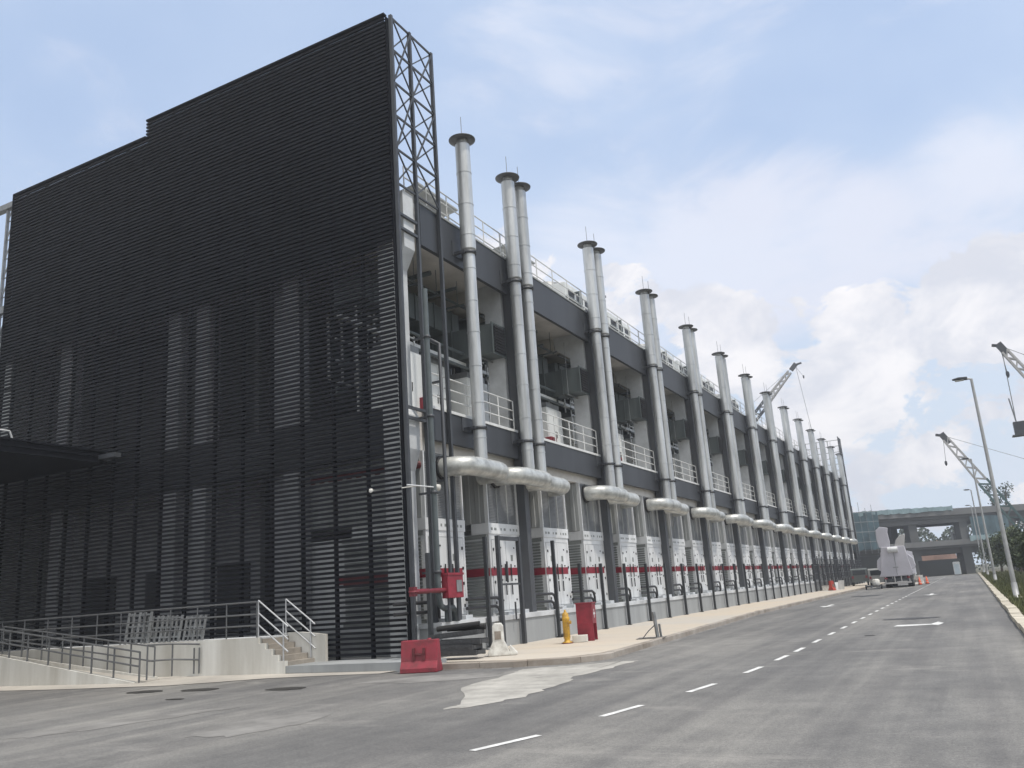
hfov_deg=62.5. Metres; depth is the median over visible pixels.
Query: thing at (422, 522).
generator housing
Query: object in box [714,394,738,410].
cooling unit
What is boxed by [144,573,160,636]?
end door
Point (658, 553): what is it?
door
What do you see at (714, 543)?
generator housing
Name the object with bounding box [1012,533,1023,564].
tree
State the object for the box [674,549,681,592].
door
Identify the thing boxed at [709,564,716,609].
fence post
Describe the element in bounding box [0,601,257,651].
platform railing
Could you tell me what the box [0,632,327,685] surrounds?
loading platform
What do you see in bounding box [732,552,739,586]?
door
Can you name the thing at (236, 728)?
road patch
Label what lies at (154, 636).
metal frame
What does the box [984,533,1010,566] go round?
tree
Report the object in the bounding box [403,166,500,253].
roof railing
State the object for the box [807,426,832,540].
exhaust stack
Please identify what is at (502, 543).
door
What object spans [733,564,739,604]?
fence post
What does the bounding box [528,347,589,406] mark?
ventilation duct
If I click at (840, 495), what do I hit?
exhaust stack
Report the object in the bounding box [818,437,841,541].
exhaust stack
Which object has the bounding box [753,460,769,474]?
ventilation duct
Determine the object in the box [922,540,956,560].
spoil heap
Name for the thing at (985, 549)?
tree
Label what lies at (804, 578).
fence post
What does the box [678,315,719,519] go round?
exhaust stack
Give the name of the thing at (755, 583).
fence post
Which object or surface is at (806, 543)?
generator housing
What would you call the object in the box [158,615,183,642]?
metal frame
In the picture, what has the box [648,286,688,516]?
exhaust stack
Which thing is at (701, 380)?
roof railing
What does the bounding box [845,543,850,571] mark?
generator housing
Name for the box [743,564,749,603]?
fence post
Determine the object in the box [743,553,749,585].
door
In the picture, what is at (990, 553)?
street lamp
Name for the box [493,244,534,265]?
roof canopy
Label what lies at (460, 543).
door
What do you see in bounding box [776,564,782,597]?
fence post
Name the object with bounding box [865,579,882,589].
tank trailer
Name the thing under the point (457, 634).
drain grating
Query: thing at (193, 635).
metal frame
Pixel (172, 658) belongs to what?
ramp railing
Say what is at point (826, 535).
exhaust stack
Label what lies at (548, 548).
door
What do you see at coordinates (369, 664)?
kerb
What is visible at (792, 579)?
fence post
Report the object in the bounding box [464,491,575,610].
generator housing
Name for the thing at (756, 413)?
roof railing
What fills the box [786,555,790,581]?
door
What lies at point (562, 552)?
door
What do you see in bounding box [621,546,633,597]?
door
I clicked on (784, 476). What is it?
ventilation duct
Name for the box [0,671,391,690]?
path
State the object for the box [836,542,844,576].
generator housing
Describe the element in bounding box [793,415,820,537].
exhaust stack
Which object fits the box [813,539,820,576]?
generator housing
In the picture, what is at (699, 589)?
fence post
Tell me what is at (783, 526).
exhaust stack
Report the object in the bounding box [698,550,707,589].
door
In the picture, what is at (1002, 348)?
mobile crane
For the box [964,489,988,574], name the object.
street lamp
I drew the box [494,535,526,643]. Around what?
pipe
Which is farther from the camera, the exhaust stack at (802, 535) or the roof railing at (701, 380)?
the exhaust stack at (802, 535)
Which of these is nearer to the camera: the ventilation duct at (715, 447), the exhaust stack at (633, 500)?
the exhaust stack at (633, 500)
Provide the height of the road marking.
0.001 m
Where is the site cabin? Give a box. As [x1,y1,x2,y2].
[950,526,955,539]
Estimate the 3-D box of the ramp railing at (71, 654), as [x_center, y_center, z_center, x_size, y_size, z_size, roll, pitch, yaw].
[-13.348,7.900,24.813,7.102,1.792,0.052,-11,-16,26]
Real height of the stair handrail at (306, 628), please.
1.638 m
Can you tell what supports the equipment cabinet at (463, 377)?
on the power building
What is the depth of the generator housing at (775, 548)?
68.29 m
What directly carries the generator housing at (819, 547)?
on the power building
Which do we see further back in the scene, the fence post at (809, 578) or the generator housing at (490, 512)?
the fence post at (809, 578)
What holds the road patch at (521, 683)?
on the road
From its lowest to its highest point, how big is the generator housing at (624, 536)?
4.920 m
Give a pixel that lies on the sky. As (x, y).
(835, 188)
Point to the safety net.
(866, 523)
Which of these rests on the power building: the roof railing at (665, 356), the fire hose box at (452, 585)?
the roof railing at (665, 356)
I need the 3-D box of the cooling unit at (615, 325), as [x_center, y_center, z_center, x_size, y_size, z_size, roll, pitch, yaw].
[5.205,-2.200,49.863,3.320,3.550,4.400,-11,-16,26]
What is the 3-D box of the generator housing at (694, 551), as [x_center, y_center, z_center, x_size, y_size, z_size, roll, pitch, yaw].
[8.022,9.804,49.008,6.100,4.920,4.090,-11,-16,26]
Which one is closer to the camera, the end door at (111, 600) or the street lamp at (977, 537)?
the end door at (111, 600)
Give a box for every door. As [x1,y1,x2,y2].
[84,578,116,641]
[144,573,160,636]
[216,563,250,633]
[428,537,446,615]
[446,537,465,613]
[491,540,508,610]
[505,541,519,609]
[545,543,560,605]
[557,543,571,604]
[585,545,598,601]
[594,545,607,600]
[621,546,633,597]
[629,547,640,596]
[648,548,659,594]
[655,548,665,594]
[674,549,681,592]
[679,549,688,591]
[694,550,702,586]
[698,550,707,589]
[713,551,720,588]
[717,551,723,588]
[728,552,734,587]
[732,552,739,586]
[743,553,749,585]
[746,553,752,585]
[755,553,760,584]
[758,553,763,584]
[766,554,772,583]
[769,554,775,582]
[776,554,781,579]
[778,554,784,582]
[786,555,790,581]
[793,555,798,580]
[796,555,800,580]
[802,556,806,579]
[803,556,808,579]
[808,556,812,579]
[954,564,960,573]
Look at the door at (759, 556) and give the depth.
62.13 m
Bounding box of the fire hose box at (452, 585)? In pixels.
[408,572,463,621]
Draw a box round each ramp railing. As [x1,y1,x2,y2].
[0,629,140,682]
[2,626,155,676]
[146,643,199,679]
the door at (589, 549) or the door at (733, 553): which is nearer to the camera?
the door at (589, 549)
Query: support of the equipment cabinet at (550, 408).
on the power building
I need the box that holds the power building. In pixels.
[0,190,865,658]
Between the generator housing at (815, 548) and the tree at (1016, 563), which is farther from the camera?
the generator housing at (815, 548)
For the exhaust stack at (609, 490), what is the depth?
37.17 m
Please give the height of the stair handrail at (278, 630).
1.638 m
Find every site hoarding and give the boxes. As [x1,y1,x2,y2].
[856,555,879,578]
[918,558,962,576]
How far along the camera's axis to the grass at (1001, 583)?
50.97 m
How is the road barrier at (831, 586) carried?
on the footpath
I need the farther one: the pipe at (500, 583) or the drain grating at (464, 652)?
the pipe at (500, 583)
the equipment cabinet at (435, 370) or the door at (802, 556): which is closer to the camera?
the equipment cabinet at (435, 370)
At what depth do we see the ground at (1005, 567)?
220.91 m
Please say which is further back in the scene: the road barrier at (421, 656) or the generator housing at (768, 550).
the generator housing at (768, 550)
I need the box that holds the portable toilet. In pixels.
[953,562,961,574]
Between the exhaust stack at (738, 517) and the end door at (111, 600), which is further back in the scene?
the exhaust stack at (738, 517)
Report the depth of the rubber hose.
22.00 m
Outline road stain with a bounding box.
[126,595,936,699]
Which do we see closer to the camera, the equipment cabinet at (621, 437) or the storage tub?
the equipment cabinet at (621, 437)
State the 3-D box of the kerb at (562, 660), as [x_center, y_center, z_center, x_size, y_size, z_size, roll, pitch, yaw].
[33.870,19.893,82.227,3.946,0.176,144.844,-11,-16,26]
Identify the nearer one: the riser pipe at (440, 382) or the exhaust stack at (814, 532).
the riser pipe at (440, 382)
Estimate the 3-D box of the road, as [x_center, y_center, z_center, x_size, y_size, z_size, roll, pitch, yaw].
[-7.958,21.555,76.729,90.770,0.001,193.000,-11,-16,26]
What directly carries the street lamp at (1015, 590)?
on the verge
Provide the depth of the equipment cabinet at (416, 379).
27.20 m
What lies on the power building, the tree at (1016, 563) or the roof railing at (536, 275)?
the roof railing at (536, 275)
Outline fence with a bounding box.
[811,556,864,590]
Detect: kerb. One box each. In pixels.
[285,656,446,673]
[442,583,883,669]
[978,573,1023,633]
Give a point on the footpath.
(540, 648)
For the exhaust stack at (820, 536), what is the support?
attached to the power building
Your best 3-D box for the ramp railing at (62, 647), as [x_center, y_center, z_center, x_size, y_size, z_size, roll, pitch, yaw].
[-13.313,8.091,25.657,7.148,1.750,0.048,-11,-16,26]
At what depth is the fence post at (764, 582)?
58.70 m
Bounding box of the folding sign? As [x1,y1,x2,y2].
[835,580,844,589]
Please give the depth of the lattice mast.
34.10 m
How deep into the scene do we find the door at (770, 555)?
65.84 m
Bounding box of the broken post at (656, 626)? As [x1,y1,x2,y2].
[636,612,665,639]
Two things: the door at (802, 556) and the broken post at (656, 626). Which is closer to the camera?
the broken post at (656, 626)
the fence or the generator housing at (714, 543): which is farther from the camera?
the fence
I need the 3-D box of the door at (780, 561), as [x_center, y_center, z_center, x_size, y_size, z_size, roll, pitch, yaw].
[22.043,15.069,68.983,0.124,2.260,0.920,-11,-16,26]
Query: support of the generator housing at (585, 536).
on the power building
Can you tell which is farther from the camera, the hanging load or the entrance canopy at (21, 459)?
the hanging load
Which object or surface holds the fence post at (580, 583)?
on the footpath
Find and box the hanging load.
[1008,398,1023,437]
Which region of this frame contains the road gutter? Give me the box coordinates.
[451,588,867,669]
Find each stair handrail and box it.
[258,600,288,660]
[285,599,315,656]
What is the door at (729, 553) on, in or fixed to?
in the generator housing at (728, 553)
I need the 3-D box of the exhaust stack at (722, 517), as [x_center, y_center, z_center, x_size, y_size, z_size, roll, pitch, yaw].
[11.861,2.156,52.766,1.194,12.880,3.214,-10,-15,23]
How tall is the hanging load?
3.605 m
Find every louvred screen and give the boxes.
[0,12,461,659]
[794,436,860,564]
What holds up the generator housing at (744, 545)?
on the power building
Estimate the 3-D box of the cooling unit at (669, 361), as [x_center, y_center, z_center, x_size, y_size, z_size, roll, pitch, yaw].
[9.148,-0.653,57.118,3.320,3.550,4.400,-11,-16,26]
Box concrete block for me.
[572,634,587,642]
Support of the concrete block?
on the footpath
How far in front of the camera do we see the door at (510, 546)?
28.47 m
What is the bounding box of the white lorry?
[876,527,916,587]
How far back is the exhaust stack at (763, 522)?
64.28 m
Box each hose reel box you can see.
[419,397,422,408]
[545,436,556,441]
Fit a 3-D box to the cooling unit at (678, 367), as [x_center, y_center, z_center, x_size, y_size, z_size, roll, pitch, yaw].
[11.400,0.232,61.263,3.320,3.550,4.400,-11,-16,26]
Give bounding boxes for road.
[0,574,1023,767]
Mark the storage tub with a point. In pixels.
(825, 587)
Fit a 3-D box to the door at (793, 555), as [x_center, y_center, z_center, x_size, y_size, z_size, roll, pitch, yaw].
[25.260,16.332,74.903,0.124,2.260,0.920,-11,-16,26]
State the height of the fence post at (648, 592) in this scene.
2.490 m
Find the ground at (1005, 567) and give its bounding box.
[869,564,1022,632]
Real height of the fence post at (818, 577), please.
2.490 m
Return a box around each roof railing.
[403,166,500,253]
[500,234,582,307]
[581,290,639,345]
[638,331,681,372]
[681,361,714,393]
[714,384,740,411]
[740,402,762,426]
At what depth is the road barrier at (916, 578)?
82.03 m
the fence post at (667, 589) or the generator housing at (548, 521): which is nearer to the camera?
the generator housing at (548, 521)
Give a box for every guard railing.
[431,372,514,428]
[542,412,597,453]
[619,439,655,470]
[672,458,697,482]
[712,472,729,492]
[742,483,754,497]
[766,491,775,505]
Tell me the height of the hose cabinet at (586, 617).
1.130 m
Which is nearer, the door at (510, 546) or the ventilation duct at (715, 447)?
the door at (510, 546)
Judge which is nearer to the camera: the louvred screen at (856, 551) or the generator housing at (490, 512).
the generator housing at (490, 512)
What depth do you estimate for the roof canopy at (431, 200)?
30.17 m
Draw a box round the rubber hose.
[436,621,485,631]
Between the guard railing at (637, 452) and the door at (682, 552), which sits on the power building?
the guard railing at (637, 452)
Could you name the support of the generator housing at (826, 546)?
on the power building
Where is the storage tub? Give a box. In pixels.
[821,585,828,590]
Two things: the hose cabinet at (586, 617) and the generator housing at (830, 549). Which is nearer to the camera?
the hose cabinet at (586, 617)
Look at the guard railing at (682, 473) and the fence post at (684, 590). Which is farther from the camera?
the guard railing at (682, 473)
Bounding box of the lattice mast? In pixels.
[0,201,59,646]
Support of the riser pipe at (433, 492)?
on the power building
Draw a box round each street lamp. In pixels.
[952,377,1018,596]
[960,458,996,579]
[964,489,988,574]
[965,505,984,571]
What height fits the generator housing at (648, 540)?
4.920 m
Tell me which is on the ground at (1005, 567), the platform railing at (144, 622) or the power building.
the power building
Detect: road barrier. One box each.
[400,638,442,673]
[488,623,517,656]
[828,581,835,590]
[914,575,923,584]
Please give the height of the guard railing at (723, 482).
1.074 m
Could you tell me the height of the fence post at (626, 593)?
2.490 m
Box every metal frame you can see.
[123,611,152,644]
[145,615,169,642]
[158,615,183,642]
[182,615,206,640]
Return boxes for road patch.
[1,672,504,738]
[443,661,633,709]
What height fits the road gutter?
0.001 m
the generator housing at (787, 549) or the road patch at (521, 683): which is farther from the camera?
the generator housing at (787, 549)
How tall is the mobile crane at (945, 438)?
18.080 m
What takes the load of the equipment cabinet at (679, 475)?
on the power building
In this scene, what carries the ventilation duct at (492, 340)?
attached to the power building
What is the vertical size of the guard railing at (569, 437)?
1.074 m
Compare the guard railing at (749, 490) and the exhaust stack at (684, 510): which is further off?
the guard railing at (749, 490)
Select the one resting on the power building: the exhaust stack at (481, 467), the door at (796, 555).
the exhaust stack at (481, 467)
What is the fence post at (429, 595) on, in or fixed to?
on the footpath
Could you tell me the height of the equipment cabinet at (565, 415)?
2.600 m
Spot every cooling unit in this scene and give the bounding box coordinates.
[543,281,587,311]
[607,312,631,340]
[637,344,673,367]
[673,360,687,376]
[700,376,713,394]
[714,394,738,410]
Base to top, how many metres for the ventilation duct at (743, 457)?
3.089 m
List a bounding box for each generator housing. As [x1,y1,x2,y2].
[310,450,472,628]
[351,475,528,616]
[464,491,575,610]
[564,483,613,604]
[568,504,646,601]
[633,496,671,598]
[661,513,694,595]
[681,505,711,593]
[704,520,730,591]
[718,514,744,589]
[736,525,757,587]
[746,519,768,586]
[761,530,778,585]
[769,530,788,584]
[783,533,797,583]
[787,527,803,582]
[799,536,812,581]
[803,536,816,580]
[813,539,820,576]
[816,539,829,579]
[825,541,830,575]
[827,540,837,578]
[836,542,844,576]
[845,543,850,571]
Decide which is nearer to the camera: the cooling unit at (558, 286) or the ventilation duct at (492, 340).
the ventilation duct at (492, 340)
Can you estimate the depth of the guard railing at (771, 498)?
69.38 m
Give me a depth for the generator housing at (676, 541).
45.03 m
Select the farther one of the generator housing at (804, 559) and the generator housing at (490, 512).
the generator housing at (804, 559)
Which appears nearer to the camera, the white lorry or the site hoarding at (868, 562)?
the white lorry
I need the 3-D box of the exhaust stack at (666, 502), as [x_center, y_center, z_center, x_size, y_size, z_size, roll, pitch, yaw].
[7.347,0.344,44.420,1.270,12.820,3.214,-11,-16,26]
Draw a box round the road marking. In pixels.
[472,581,942,750]
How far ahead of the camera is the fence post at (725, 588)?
49.29 m
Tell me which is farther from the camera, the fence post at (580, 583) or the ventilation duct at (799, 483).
the ventilation duct at (799, 483)
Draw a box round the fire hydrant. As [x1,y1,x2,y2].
[560,610,572,643]
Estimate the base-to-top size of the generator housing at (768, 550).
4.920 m
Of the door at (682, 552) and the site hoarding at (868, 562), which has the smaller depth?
the door at (682, 552)
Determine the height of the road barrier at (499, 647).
0.817 m
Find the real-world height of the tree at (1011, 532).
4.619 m
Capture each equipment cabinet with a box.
[370,344,422,408]
[419,354,445,408]
[450,371,488,421]
[541,402,563,443]
[561,411,577,447]
[618,429,624,461]
[623,434,637,465]
[671,450,681,478]
[711,463,715,488]
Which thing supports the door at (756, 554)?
in the generator housing at (754, 548)
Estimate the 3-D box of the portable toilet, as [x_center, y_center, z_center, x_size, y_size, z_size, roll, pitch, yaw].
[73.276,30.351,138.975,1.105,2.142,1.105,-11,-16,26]
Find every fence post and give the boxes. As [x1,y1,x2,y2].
[425,553,433,634]
[482,537,492,647]
[550,540,560,636]
[577,563,583,602]
[599,563,608,628]
[622,563,631,624]
[644,563,652,620]
[663,563,671,617]
[680,564,688,614]
[695,564,703,611]
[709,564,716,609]
[721,564,728,606]
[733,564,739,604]
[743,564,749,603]
[752,564,759,601]
[761,564,767,599]
[769,564,775,598]
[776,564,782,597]
[783,564,788,595]
[790,564,795,594]
[796,564,801,593]
[801,564,806,592]
[807,564,811,591]
[812,564,816,591]
[816,564,821,590]
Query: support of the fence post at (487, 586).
on the footpath
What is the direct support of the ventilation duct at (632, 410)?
attached to the power building
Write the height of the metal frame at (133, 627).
0.928 m
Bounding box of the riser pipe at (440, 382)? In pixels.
[430,338,453,620]
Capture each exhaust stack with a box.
[435,117,508,484]
[491,157,552,491]
[514,168,569,496]
[577,227,628,504]
[593,233,639,508]
[635,279,681,512]
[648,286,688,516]
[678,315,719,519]
[688,317,725,522]
[711,341,749,524]
[720,347,753,527]
[738,364,772,528]
[745,368,775,530]
[759,382,791,532]
[766,388,793,533]
[777,400,807,535]
[779,402,809,536]
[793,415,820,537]
[794,412,821,538]
[805,422,831,539]
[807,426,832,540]
[816,432,841,541]
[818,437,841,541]
[826,443,849,542]
[827,443,850,543]
[835,447,856,543]
[838,449,857,544]
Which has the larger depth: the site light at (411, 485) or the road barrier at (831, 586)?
the road barrier at (831, 586)
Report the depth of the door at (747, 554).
59.03 m
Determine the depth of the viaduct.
147.99 m
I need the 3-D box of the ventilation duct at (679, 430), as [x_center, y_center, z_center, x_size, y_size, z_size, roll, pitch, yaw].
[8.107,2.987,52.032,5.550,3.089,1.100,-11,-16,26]
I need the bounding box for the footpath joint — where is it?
[519,587,853,653]
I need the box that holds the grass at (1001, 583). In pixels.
[981,570,1023,613]
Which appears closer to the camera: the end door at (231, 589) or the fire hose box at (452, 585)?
the fire hose box at (452, 585)
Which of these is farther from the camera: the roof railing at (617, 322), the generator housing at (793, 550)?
the generator housing at (793, 550)
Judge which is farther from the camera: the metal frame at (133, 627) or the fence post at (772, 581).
the fence post at (772, 581)
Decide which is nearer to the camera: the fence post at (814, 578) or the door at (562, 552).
the door at (562, 552)
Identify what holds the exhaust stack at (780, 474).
attached to the power building
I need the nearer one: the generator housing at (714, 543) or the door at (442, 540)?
the door at (442, 540)
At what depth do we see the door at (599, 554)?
35.36 m
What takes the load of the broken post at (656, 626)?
on the footpath
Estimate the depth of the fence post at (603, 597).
32.95 m
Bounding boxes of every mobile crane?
[744,362,816,449]
[935,432,1023,571]
[991,341,1023,417]
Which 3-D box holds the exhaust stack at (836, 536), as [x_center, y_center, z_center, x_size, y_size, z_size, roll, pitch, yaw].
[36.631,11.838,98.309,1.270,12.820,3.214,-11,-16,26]
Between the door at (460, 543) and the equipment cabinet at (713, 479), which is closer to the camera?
the door at (460, 543)
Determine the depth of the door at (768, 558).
64.85 m
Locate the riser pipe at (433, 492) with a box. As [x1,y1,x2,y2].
[412,288,456,621]
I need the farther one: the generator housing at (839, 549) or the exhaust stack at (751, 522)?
the generator housing at (839, 549)
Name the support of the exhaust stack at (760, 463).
attached to the power building
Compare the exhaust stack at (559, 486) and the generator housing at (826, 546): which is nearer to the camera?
the exhaust stack at (559, 486)
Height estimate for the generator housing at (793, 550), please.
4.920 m
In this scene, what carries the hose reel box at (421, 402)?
on the power building
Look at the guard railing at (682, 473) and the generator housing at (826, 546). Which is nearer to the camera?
the guard railing at (682, 473)
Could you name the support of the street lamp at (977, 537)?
on the verge
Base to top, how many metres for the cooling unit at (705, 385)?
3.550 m
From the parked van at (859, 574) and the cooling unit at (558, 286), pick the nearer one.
the cooling unit at (558, 286)
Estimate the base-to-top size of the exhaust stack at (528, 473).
12.820 m
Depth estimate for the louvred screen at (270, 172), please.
27.90 m
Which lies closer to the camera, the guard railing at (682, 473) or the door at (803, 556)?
the guard railing at (682, 473)
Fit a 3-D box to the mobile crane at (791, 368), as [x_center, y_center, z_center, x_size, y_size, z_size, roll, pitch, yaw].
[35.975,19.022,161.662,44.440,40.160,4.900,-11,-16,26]
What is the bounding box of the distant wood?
[898,521,1023,569]
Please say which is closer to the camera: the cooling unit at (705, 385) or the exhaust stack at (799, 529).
the cooling unit at (705, 385)
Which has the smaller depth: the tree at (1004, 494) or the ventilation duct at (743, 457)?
the ventilation duct at (743, 457)
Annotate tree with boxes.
[976,537,1003,571]
[980,481,1022,527]
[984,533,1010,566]
[999,523,1023,560]
[999,532,1023,573]
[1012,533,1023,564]
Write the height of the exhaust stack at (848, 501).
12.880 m
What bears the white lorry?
on the road
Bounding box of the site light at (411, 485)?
[369,484,440,492]
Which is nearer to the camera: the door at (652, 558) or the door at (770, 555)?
the door at (652, 558)
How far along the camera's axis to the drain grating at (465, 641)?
21.70 m
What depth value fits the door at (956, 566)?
138.50 m
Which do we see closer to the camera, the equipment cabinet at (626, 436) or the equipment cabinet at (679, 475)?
the equipment cabinet at (626, 436)
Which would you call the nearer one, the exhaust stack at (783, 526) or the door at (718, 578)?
the door at (718, 578)
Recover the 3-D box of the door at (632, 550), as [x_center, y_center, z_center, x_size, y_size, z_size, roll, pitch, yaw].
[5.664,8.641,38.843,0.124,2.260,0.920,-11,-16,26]
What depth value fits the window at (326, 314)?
28.87 m
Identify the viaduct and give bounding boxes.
[854,504,1023,574]
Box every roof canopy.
[402,182,457,220]
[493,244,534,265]
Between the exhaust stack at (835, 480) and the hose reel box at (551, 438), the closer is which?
the hose reel box at (551, 438)
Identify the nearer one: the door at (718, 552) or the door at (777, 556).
the door at (718, 552)
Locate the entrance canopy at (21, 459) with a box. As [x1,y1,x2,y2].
[0,429,120,483]
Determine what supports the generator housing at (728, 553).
on the power building
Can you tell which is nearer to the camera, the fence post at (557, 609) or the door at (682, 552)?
the fence post at (557, 609)
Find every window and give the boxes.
[326,314,379,390]
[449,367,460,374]
[456,580,462,591]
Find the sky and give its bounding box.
[0,0,1023,564]
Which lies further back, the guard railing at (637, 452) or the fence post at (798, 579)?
the fence post at (798, 579)
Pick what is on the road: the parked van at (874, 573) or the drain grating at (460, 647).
the parked van at (874, 573)
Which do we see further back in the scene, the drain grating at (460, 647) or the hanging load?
the hanging load
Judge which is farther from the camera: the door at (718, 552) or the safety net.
the safety net
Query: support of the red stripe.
attached to the power building
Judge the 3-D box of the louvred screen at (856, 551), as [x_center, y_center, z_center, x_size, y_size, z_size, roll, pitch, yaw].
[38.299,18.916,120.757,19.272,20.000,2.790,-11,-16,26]
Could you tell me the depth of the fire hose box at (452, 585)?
23.24 m
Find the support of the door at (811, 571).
in the generator housing at (806, 543)
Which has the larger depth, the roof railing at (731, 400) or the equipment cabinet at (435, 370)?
the roof railing at (731, 400)
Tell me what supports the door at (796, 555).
in the generator housing at (793, 550)
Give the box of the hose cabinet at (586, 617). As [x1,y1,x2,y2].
[574,602,597,640]
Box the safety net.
[809,503,1008,553]
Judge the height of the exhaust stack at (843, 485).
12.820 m
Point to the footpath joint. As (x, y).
(649, 632)
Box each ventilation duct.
[412,321,506,372]
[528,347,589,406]
[559,376,647,432]
[621,401,689,441]
[670,421,722,455]
[710,449,748,467]
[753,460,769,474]
[755,469,786,483]
[775,477,801,488]
[792,483,813,494]
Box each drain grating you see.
[428,629,484,638]
[440,637,488,645]
[440,643,482,650]
[440,648,485,656]
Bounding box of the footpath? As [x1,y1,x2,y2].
[444,582,884,662]
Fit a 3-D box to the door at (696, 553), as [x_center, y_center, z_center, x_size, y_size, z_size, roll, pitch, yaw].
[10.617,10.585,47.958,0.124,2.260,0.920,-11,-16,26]
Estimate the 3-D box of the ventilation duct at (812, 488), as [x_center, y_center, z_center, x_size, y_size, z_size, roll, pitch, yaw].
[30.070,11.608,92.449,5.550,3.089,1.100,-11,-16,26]
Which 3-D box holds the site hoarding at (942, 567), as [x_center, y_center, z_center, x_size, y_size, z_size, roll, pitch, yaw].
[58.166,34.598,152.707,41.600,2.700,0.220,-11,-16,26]
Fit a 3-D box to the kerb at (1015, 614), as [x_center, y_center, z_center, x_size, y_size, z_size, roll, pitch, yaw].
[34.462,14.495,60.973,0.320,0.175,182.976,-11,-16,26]
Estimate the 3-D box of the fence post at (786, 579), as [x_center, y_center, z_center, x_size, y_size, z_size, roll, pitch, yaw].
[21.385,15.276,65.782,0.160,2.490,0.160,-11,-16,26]
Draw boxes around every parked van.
[850,568,869,585]
[868,568,884,585]
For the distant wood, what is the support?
on the ground at (1005, 567)
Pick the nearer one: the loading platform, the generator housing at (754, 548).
the loading platform
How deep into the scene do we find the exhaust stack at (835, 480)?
104.82 m

